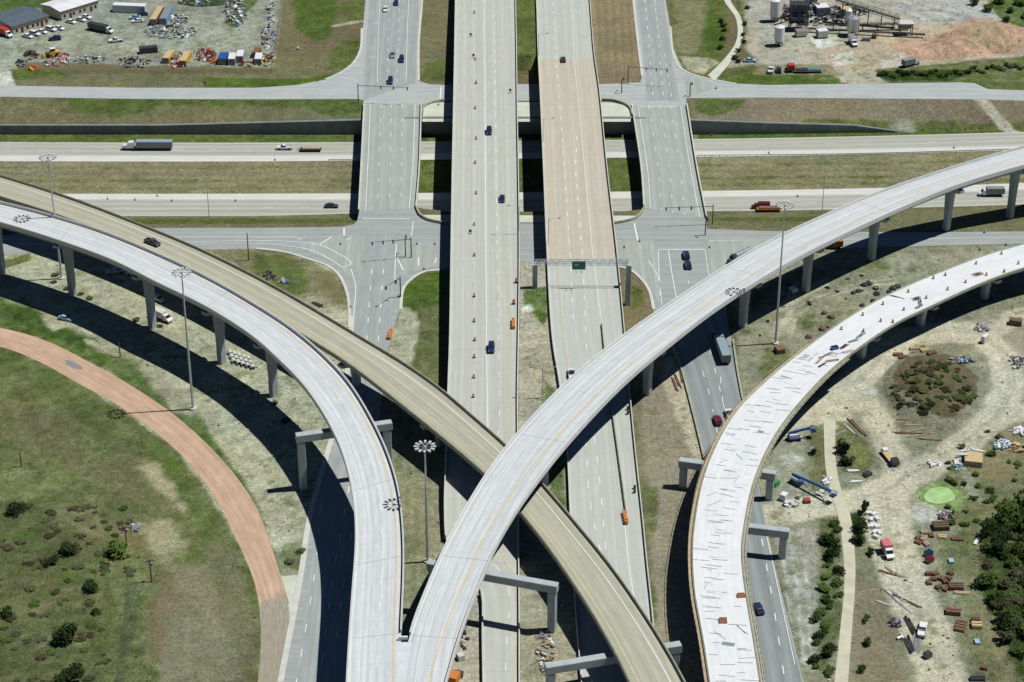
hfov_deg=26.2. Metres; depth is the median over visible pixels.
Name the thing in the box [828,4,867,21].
plant machinery
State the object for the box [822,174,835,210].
street lamp
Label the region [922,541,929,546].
formwork piece
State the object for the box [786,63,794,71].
box truck
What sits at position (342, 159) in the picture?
guardrail
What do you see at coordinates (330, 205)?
sedan
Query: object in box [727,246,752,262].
tanker truck
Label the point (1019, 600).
shrub
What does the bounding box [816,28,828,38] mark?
tank trailer
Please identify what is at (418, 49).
kerb
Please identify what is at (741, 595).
crate
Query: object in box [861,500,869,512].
tree
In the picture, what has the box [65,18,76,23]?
sedan
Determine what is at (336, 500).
frontage road
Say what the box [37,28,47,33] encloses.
sedan
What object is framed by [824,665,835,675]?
bush
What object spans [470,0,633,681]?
lane markings
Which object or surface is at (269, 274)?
scrap heap
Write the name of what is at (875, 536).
concrete block
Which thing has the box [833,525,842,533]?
bush
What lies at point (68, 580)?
scrub clump
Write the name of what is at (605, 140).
lane markings
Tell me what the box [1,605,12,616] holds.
bush
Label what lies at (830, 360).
formwork stack
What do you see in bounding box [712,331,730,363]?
semi truck
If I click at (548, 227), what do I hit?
street lamp
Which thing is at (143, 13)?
sedan
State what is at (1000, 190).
box truck
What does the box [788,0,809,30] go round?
batching tower
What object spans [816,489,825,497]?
scrap heap
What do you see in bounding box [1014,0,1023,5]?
bush
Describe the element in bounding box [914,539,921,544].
formwork piece
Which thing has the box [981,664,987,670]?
formwork box
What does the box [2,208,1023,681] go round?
crossroad
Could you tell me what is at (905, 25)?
feed hopper
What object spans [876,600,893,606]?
timber pile
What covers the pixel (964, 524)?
bush
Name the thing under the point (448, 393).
concrete barrier
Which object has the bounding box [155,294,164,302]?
sedan
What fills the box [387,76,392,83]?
suv
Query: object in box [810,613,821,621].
bush
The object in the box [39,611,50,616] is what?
scrub clump
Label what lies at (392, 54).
sedan
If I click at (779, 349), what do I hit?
skip
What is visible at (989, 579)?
shrub
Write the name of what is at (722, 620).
crate
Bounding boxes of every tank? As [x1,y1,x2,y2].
[948,558,954,563]
[974,639,980,644]
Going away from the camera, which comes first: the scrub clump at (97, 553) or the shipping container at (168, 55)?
the scrub clump at (97, 553)
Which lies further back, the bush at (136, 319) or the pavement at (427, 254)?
the pavement at (427, 254)
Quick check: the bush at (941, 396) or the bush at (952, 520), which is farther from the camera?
the bush at (941, 396)
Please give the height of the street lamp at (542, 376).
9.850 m
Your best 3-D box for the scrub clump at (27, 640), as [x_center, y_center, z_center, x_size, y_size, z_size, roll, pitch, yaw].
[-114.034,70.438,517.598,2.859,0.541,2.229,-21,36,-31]
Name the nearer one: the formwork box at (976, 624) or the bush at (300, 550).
the formwork box at (976, 624)
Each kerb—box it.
[256,247,350,327]
[277,315,353,681]
[325,28,362,79]
[399,269,439,309]
[417,0,422,79]
[619,266,654,309]
[632,0,642,75]
[669,26,736,83]
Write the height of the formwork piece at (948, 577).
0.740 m
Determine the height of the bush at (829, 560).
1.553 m
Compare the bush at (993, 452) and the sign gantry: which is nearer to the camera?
the bush at (993, 452)
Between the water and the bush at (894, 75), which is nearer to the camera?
the water
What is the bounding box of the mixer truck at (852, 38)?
[847,33,857,46]
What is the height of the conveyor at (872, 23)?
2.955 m
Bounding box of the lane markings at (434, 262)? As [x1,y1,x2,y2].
[2,0,998,681]
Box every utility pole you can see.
[120,524,129,541]
[144,558,154,581]
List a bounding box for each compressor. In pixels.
[456,652,464,660]
[922,650,932,659]
[923,548,933,555]
[924,555,934,563]
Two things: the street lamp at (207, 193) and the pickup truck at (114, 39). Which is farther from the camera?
the pickup truck at (114, 39)
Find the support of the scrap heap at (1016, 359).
on the ground
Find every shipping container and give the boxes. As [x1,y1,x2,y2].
[139,45,157,53]
[150,6,163,25]
[159,4,173,24]
[162,50,174,62]
[179,51,191,66]
[252,47,261,57]
[254,53,262,63]
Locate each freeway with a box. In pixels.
[445,259,517,681]
[455,0,515,58]
[537,0,593,58]
[548,257,651,681]
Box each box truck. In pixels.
[0,26,12,37]
[87,21,113,33]
[155,305,172,323]
[448,669,463,681]
[751,201,769,207]
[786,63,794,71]
[826,239,842,249]
[880,538,894,559]
[901,56,919,67]
[978,186,1004,196]
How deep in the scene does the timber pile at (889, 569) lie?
541.70 m
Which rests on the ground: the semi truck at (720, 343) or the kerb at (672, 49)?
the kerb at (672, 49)
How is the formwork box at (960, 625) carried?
on the ground
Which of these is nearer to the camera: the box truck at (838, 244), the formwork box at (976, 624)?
the formwork box at (976, 624)
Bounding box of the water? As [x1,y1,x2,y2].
[924,487,954,503]
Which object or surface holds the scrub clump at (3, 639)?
on the ground
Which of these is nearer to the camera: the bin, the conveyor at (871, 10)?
the bin
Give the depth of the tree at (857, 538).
551.87 m
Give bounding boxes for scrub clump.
[0,625,10,630]
[0,636,13,642]
[3,543,13,550]
[5,613,14,621]
[9,630,22,636]
[15,538,26,543]
[22,560,34,565]
[23,638,31,643]
[25,585,36,591]
[27,676,38,681]
[28,599,39,607]
[34,653,46,660]
[36,555,47,560]
[37,636,47,641]
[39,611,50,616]
[44,532,54,539]
[46,507,56,515]
[46,647,56,654]
[51,522,58,529]
[51,588,59,594]
[53,624,61,628]
[63,577,71,582]
[66,505,80,511]
[72,563,84,569]
[72,635,86,640]
[74,533,86,537]
[75,545,82,553]
[80,646,88,653]
[81,503,91,508]
[84,597,95,606]
[85,620,95,627]
[85,674,95,679]
[86,630,94,637]
[94,550,102,556]
[100,568,110,574]
[101,562,109,568]
[102,658,111,664]
[104,525,113,530]
[115,521,125,525]
[118,505,128,509]
[125,519,133,524]
[126,567,137,575]
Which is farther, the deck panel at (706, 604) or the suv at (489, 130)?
the suv at (489, 130)
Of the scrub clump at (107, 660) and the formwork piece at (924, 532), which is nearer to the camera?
the scrub clump at (107, 660)
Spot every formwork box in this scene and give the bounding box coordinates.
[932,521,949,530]
[938,533,946,538]
[946,607,960,615]
[948,581,963,590]
[951,536,963,540]
[954,590,969,594]
[954,618,967,632]
[969,675,985,681]
[971,616,979,620]
[971,621,981,628]
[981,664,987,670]
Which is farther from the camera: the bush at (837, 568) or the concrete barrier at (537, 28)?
the concrete barrier at (537, 28)
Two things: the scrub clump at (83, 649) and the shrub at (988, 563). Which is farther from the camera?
the shrub at (988, 563)
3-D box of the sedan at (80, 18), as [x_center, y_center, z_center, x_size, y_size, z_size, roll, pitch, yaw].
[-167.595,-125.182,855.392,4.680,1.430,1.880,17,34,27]
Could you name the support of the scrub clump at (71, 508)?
on the ground
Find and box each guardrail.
[328,159,356,160]
[697,149,1007,156]
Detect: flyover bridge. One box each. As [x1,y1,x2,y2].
[0,174,685,681]
[0,201,411,681]
[406,145,1023,681]
[678,243,1023,681]
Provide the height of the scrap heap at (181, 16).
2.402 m
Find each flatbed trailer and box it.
[300,146,321,151]
[753,206,780,211]
[795,68,809,73]
[806,68,825,72]
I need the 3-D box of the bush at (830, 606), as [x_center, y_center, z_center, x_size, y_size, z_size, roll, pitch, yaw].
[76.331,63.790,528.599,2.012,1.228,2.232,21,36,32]
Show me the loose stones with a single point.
(683, 429)
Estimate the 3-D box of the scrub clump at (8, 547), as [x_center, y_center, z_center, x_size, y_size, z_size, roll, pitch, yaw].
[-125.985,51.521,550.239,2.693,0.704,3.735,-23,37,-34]
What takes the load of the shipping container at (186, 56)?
on the ground
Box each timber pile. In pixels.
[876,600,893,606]
[877,569,896,575]
[881,587,897,601]
[884,566,900,577]
[890,588,906,602]
[891,593,921,607]
[892,432,929,433]
[897,599,911,612]
[905,427,927,431]
[906,432,936,437]
[918,438,941,440]
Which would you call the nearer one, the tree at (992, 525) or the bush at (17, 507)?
the tree at (992, 525)
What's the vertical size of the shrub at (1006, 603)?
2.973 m
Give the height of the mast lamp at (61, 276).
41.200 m
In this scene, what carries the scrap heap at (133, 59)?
on the ground
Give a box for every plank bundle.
[847,469,859,471]
[849,480,862,482]
[956,453,967,455]
[959,448,971,451]
[964,447,985,452]
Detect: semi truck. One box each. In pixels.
[122,139,172,150]
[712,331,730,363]
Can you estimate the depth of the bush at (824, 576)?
538.63 m
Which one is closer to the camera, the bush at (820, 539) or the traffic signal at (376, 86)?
the bush at (820, 539)
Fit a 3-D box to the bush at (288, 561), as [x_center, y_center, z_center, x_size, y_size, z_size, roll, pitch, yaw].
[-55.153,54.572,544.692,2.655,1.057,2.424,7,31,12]
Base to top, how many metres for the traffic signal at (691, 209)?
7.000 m
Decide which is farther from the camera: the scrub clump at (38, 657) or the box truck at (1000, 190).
the box truck at (1000, 190)
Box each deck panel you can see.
[701,602,713,606]
[720,455,730,460]
[721,516,733,520]
[722,642,734,645]
[728,445,739,449]
[729,493,739,497]
[732,466,743,470]
[735,480,747,484]
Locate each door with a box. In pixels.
[150,20,155,24]
[160,19,165,24]
[179,61,185,65]
[218,59,225,63]
[228,59,234,64]
[236,57,242,61]
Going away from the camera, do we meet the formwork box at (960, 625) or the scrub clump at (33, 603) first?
the formwork box at (960, 625)
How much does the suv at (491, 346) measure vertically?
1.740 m
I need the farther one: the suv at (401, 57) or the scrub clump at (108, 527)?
the suv at (401, 57)
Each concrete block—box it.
[867,524,873,528]
[872,533,878,539]
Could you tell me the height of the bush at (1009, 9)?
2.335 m
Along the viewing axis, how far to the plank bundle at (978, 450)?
585.72 m
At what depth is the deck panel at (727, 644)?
499.56 m
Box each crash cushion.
[387,328,392,339]
[512,317,514,328]
[622,510,628,523]
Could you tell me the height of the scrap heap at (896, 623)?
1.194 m
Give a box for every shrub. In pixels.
[970,572,996,588]
[981,536,997,553]
[983,558,994,569]
[984,593,1005,605]
[986,590,999,605]
[989,569,999,578]
[989,597,1010,607]
[991,590,1006,597]
[993,605,1010,620]
[995,616,1014,632]
[995,627,1015,641]
[997,547,1009,559]
[997,579,1010,589]
[1002,542,1012,552]
[1002,604,1022,617]
[1003,576,1021,592]
[1004,587,1018,598]
[1005,558,1021,567]
[1006,553,1020,559]
[1006,615,1022,627]
[1009,567,1023,574]
[1009,593,1023,606]
[1009,647,1022,656]
[1010,541,1019,551]
[1010,566,1023,584]
[1012,521,1023,533]
[1012,531,1019,539]
[1012,541,1023,554]
[1013,548,1023,560]
[1013,619,1023,631]
[1018,534,1023,542]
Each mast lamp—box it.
[38,153,64,279]
[171,267,196,410]
[414,440,435,563]
[772,200,794,344]
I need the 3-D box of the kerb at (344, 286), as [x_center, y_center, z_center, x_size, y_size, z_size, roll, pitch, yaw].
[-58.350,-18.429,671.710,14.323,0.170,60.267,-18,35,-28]
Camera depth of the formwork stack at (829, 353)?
612.21 m
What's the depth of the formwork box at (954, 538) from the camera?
553.04 m
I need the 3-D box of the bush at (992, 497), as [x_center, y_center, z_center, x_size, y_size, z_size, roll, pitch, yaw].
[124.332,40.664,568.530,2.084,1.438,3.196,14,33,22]
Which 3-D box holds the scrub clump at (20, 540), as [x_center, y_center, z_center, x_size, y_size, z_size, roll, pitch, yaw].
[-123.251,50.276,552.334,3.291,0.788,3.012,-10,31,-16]
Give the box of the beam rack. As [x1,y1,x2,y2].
[1009,317,1021,325]
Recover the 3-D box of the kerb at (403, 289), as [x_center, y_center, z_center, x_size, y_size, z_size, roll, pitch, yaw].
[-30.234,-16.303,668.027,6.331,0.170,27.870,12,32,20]
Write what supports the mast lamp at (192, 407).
on the ground
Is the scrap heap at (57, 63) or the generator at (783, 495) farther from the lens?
the scrap heap at (57, 63)
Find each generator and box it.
[774,479,779,486]
[779,491,788,500]
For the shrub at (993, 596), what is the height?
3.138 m
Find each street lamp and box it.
[195,178,209,216]
[507,205,518,231]
[529,366,555,397]
[548,217,560,243]
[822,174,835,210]
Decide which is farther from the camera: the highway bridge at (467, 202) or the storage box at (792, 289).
the highway bridge at (467, 202)
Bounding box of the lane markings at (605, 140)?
[105,132,1023,215]
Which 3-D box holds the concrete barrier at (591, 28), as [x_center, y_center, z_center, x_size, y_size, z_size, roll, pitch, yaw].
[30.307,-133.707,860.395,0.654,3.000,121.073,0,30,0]
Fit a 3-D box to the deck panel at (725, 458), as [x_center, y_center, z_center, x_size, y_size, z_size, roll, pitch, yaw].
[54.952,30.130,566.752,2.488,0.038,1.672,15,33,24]
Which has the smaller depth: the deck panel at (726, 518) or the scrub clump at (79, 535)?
the deck panel at (726, 518)
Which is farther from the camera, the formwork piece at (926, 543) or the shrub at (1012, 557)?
the formwork piece at (926, 543)
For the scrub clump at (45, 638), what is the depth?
517.81 m
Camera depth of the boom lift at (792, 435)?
592.62 m
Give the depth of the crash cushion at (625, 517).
557.74 m
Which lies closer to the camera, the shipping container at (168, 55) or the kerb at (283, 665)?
the kerb at (283, 665)
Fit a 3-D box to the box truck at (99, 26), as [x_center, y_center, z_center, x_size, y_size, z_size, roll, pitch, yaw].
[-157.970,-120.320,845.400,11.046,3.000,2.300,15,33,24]
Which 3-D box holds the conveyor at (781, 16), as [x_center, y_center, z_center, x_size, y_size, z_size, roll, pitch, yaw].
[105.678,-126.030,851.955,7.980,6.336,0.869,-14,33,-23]
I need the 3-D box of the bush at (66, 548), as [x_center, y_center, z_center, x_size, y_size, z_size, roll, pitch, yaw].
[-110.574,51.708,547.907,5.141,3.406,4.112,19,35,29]
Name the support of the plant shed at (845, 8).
on the ground
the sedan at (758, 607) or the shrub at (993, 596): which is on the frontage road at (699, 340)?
the sedan at (758, 607)
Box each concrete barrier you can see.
[416,206,441,223]
[422,99,444,111]
[444,259,451,537]
[454,0,455,56]
[480,589,483,681]
[515,0,516,55]
[517,257,519,681]
[536,0,538,56]
[547,260,581,681]
[589,0,594,54]
[601,322,626,512]
[602,98,632,115]
[614,206,644,223]
[617,255,653,625]
[671,345,704,459]
[732,339,743,398]
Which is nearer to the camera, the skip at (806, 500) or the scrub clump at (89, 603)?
the scrub clump at (89, 603)
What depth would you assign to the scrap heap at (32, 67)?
813.50 m
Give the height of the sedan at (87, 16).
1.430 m
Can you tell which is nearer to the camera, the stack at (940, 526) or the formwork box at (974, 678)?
the formwork box at (974, 678)
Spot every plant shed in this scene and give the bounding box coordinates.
[813,3,829,17]
[839,6,851,17]
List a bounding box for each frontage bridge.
[358,102,421,212]
[631,103,706,219]
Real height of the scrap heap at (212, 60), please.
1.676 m
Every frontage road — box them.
[295,235,394,681]
[363,0,418,99]
[636,0,678,99]
[655,310,801,681]
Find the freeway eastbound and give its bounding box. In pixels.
[80,189,1023,215]
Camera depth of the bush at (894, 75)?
806.94 m
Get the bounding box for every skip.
[774,345,784,353]
[803,497,810,503]
[863,470,872,477]
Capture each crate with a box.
[719,617,726,623]
[737,592,744,597]
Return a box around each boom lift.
[787,425,816,442]
[789,473,837,497]
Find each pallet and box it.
[893,352,903,356]
[898,355,908,358]
[909,346,919,350]
[914,343,924,347]
[920,347,930,352]
[926,350,936,355]
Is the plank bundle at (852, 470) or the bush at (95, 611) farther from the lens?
the plank bundle at (852, 470)
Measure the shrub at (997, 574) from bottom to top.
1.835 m
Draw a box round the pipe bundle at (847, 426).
[843,423,857,436]
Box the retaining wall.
[0,116,897,133]
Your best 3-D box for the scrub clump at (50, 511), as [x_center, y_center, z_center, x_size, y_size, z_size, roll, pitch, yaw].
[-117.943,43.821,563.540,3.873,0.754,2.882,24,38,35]
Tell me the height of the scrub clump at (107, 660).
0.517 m
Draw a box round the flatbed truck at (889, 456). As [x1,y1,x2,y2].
[880,447,899,465]
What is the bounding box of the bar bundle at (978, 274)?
[973,272,982,276]
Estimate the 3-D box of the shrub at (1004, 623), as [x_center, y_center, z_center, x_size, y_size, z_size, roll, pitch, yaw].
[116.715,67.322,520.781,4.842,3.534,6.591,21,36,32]
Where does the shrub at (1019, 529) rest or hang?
on the ground
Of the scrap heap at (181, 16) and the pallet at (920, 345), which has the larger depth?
the scrap heap at (181, 16)
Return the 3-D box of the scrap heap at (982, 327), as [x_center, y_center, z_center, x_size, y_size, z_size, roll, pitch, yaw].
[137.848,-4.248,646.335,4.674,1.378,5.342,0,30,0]
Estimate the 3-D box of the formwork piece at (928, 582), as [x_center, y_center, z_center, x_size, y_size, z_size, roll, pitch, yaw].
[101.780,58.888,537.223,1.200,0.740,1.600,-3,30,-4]
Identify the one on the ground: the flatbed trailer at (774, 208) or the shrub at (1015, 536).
the shrub at (1015, 536)
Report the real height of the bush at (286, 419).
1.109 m
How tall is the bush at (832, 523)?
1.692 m
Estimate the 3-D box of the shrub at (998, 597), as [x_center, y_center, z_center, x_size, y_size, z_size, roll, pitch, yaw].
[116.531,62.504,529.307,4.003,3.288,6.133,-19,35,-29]
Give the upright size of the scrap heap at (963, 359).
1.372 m
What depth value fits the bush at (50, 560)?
543.47 m
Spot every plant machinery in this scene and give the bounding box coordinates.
[780,0,838,25]
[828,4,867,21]
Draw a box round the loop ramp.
[0,328,288,681]
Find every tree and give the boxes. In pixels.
[822,648,834,656]
[823,533,839,545]
[825,549,836,558]
[837,437,849,451]
[840,455,855,464]
[850,530,865,543]
[853,516,867,533]
[857,664,865,673]
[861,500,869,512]
[863,614,870,621]
[864,636,871,644]
[867,547,874,555]
[979,512,1008,540]
[991,527,1012,550]
[993,492,1023,533]
[1015,489,1023,507]
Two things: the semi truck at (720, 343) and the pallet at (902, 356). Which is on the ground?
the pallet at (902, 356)
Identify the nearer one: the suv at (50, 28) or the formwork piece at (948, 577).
the formwork piece at (948, 577)
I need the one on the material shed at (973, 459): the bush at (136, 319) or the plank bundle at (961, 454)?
the plank bundle at (961, 454)
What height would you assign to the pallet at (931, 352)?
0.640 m
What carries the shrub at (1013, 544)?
on the ground
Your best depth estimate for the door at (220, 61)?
816.91 m
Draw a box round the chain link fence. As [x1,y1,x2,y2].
[26,17,279,73]
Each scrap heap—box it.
[15,59,27,66]
[23,50,39,59]
[29,65,39,70]
[44,59,62,65]
[49,52,70,63]
[73,54,107,62]
[117,56,150,67]
[129,521,140,532]
[144,22,196,38]
[163,51,189,68]
[170,12,189,24]
[179,0,209,5]
[194,47,216,61]
[209,56,216,63]
[222,0,247,26]
[238,60,260,68]
[261,24,277,48]
[262,51,275,66]
[263,0,276,22]
[263,269,276,279]
[277,277,289,283]
[461,626,469,649]
[535,628,555,671]
[783,499,800,507]
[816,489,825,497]
[821,475,832,484]
[887,615,902,627]
[927,459,941,467]
[936,509,955,520]
[948,356,975,363]
[950,460,962,471]
[974,322,989,331]
[989,438,1011,449]
[1007,425,1023,436]
[1009,355,1023,368]
[1010,441,1023,453]
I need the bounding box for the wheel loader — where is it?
[41,47,59,58]
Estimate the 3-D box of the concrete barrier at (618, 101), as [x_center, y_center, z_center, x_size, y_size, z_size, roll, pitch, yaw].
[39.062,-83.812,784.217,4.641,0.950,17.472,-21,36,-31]
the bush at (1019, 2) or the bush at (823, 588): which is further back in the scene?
the bush at (1019, 2)
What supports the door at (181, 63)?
in the shipping container at (186, 56)
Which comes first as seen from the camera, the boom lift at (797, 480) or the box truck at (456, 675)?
the box truck at (456, 675)
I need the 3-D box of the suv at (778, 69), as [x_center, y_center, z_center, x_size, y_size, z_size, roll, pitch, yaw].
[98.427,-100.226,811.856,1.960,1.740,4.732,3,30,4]
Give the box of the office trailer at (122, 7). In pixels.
[112,2,146,12]
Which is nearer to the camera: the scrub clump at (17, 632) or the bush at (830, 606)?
the scrub clump at (17, 632)
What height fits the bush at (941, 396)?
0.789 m
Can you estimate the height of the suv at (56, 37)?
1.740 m
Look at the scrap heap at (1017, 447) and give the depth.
589.09 m
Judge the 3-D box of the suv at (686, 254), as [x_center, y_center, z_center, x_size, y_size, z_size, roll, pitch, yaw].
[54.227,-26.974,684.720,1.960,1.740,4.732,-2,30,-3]
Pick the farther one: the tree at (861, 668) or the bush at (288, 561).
the bush at (288, 561)
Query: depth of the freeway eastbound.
730.34 m
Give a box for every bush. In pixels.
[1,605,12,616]
[4,500,28,516]
[43,554,58,564]
[52,622,78,643]
[53,662,84,681]
[59,540,77,555]
[83,577,99,592]
[90,608,101,614]
[106,537,127,559]
[132,316,139,321]
[281,417,290,423]
[285,559,294,563]
[296,547,305,554]
[807,653,821,663]
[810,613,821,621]
[812,630,825,638]
[812,638,821,644]
[814,606,826,617]
[817,536,829,545]
[817,582,831,592]
[821,562,830,566]
[821,618,831,628]
[822,573,830,578]
[822,594,833,603]
[822,643,838,650]
[824,547,840,555]
[824,555,834,562]
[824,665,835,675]
[826,603,833,608]
[828,519,839,527]
[830,544,841,548]
[831,576,844,587]
[832,565,845,575]
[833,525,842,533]
[833,591,844,596]
[890,72,898,77]
[892,388,900,392]
[906,369,914,375]
[918,387,927,393]
[919,402,927,409]
[923,368,934,373]
[926,401,934,406]
[934,380,944,384]
[935,394,946,398]
[945,476,952,480]
[947,518,956,523]
[952,395,961,400]
[953,375,962,380]
[959,521,967,526]
[962,385,972,390]
[969,393,978,398]
[972,518,980,522]
[982,3,994,12]
[986,449,996,455]
[986,486,995,493]
[989,493,997,500]
[994,0,1005,3]
[1001,16,1010,22]
[1007,7,1014,11]
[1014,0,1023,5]
[1014,459,1021,465]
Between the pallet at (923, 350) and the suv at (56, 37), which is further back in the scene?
the suv at (56, 37)
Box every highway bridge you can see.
[450,56,519,260]
[538,55,617,262]
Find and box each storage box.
[217,52,228,64]
[228,52,235,64]
[236,50,244,62]
[788,286,797,293]
[862,36,870,40]
[980,333,988,343]
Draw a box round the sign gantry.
[532,259,631,305]
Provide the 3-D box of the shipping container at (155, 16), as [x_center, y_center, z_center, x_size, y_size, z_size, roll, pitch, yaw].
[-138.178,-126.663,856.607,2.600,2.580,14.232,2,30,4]
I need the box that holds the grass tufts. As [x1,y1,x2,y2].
[0,0,1023,681]
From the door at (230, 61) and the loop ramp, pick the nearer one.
the loop ramp
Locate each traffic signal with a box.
[357,84,408,101]
[371,237,411,257]
[385,276,400,296]
[627,65,667,82]
[665,204,713,223]
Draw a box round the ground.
[0,0,1023,681]
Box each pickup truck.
[106,267,124,274]
[108,37,123,42]
[144,237,160,246]
[276,144,292,149]
[567,368,574,377]
[724,408,730,417]
[767,66,773,73]
[917,621,927,637]
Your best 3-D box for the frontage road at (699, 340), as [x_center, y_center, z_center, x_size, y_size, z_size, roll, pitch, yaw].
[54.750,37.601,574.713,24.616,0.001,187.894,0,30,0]
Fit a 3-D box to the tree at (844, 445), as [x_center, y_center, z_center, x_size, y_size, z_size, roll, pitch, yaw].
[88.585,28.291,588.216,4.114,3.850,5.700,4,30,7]
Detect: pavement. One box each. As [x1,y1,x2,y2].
[298,237,358,277]
[395,244,441,275]
[418,215,633,221]
[422,102,630,121]
[616,240,658,303]
[685,75,717,96]
[707,240,765,273]
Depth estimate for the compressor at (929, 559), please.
544.47 m
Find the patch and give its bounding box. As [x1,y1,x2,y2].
[65,360,82,369]
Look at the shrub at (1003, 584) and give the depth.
534.58 m
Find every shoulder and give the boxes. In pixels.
[0,146,1019,161]
[64,183,1023,198]
[281,575,297,618]
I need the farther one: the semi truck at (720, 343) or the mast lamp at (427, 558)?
the semi truck at (720, 343)
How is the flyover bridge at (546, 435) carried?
on the ground
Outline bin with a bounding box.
[830,345,838,350]
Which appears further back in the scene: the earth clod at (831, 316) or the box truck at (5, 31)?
the box truck at (5, 31)
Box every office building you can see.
[0,5,49,34]
[41,0,98,19]
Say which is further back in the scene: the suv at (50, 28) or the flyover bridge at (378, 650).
the suv at (50, 28)
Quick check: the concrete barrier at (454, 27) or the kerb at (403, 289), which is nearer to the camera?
the kerb at (403, 289)
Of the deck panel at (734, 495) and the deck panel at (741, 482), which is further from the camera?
the deck panel at (741, 482)
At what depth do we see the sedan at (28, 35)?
840.11 m
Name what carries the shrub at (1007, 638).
on the ground
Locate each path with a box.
[708,0,742,78]
[824,418,854,681]
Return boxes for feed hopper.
[898,20,913,35]
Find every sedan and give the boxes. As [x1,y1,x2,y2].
[22,33,33,38]
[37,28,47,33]
[54,25,64,30]
[57,314,73,321]
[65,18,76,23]
[75,16,86,21]
[80,14,91,18]
[129,14,140,19]
[131,18,143,22]
[136,11,147,15]
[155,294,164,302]
[324,202,338,208]
[383,6,387,11]
[390,52,394,57]
[499,195,504,201]
[743,57,755,62]
[753,602,764,614]
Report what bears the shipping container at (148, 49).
on the ground
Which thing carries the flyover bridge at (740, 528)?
on the ground
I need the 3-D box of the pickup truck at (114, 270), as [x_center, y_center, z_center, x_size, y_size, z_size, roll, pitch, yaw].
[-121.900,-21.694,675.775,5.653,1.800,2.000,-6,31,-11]
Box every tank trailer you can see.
[794,28,807,37]
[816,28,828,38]
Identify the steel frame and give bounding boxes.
[311,301,323,307]
[903,615,917,634]
[903,634,914,653]
[914,635,920,652]
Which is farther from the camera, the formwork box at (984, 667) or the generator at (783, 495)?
the generator at (783, 495)
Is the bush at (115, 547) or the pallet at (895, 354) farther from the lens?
the pallet at (895, 354)
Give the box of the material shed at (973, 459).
[964,451,982,467]
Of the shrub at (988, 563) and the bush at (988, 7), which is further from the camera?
the bush at (988, 7)
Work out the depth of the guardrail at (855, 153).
763.36 m
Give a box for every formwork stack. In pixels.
[819,351,834,357]
[825,358,838,362]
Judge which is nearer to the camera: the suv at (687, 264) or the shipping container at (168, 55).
the suv at (687, 264)
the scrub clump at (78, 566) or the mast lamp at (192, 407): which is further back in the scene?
the mast lamp at (192, 407)
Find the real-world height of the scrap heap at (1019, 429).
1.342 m
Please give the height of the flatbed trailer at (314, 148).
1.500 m
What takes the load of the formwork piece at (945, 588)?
on the ground
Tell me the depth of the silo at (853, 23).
838.39 m
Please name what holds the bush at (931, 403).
on the ground
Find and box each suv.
[29,29,40,36]
[45,25,56,31]
[48,35,60,40]
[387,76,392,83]
[399,54,403,61]
[486,126,491,134]
[488,341,494,351]
[682,251,689,258]
[684,261,691,268]
[712,415,722,425]
[776,67,781,72]
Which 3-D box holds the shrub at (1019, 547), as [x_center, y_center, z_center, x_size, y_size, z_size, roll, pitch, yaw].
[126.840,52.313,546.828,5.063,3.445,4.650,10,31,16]
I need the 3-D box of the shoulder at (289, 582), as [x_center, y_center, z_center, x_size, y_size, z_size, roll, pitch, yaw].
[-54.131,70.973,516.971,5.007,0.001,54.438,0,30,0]
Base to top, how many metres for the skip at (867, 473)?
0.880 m
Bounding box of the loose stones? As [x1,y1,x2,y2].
[9,1,1023,680]
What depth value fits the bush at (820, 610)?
526.06 m
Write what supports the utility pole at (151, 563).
on the ground
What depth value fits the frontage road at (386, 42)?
833.75 m
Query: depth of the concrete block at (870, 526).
557.37 m
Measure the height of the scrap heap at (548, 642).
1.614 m
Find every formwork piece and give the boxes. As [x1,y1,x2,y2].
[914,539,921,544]
[920,530,927,534]
[920,535,926,540]
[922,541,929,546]
[925,571,932,575]
[926,579,931,585]
[929,532,933,537]
[930,576,936,581]
[932,570,938,575]
[935,584,942,589]
[942,578,947,584]
[942,585,948,591]
[945,574,952,580]
[946,570,954,575]
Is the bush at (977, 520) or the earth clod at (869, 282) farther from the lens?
the earth clod at (869, 282)
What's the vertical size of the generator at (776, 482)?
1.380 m
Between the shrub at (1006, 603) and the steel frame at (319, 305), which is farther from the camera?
the steel frame at (319, 305)
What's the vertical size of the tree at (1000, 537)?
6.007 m
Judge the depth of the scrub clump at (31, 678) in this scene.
505.15 m
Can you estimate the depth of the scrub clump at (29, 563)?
544.24 m
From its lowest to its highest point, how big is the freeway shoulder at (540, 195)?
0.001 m
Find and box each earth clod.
[805,334,811,338]
[827,314,835,318]
[866,280,872,285]
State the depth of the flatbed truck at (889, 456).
584.84 m
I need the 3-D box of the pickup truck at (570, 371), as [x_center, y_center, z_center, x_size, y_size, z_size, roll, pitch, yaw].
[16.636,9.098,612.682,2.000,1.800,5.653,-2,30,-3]
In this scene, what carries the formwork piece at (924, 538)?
on the ground
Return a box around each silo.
[770,0,780,21]
[774,25,784,45]
[845,8,851,23]
[847,15,859,36]
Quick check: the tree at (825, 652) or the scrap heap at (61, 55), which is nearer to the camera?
the tree at (825, 652)
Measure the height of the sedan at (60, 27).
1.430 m
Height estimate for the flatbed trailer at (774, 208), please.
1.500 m
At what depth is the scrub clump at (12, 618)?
524.69 m
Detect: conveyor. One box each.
[776,8,790,23]
[808,27,924,36]
[824,22,898,30]
[835,0,899,27]
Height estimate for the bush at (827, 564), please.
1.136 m
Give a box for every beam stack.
[671,377,678,391]
[674,372,681,387]
[847,418,866,436]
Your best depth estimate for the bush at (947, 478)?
576.22 m
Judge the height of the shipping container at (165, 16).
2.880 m
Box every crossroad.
[0,0,1023,105]
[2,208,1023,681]

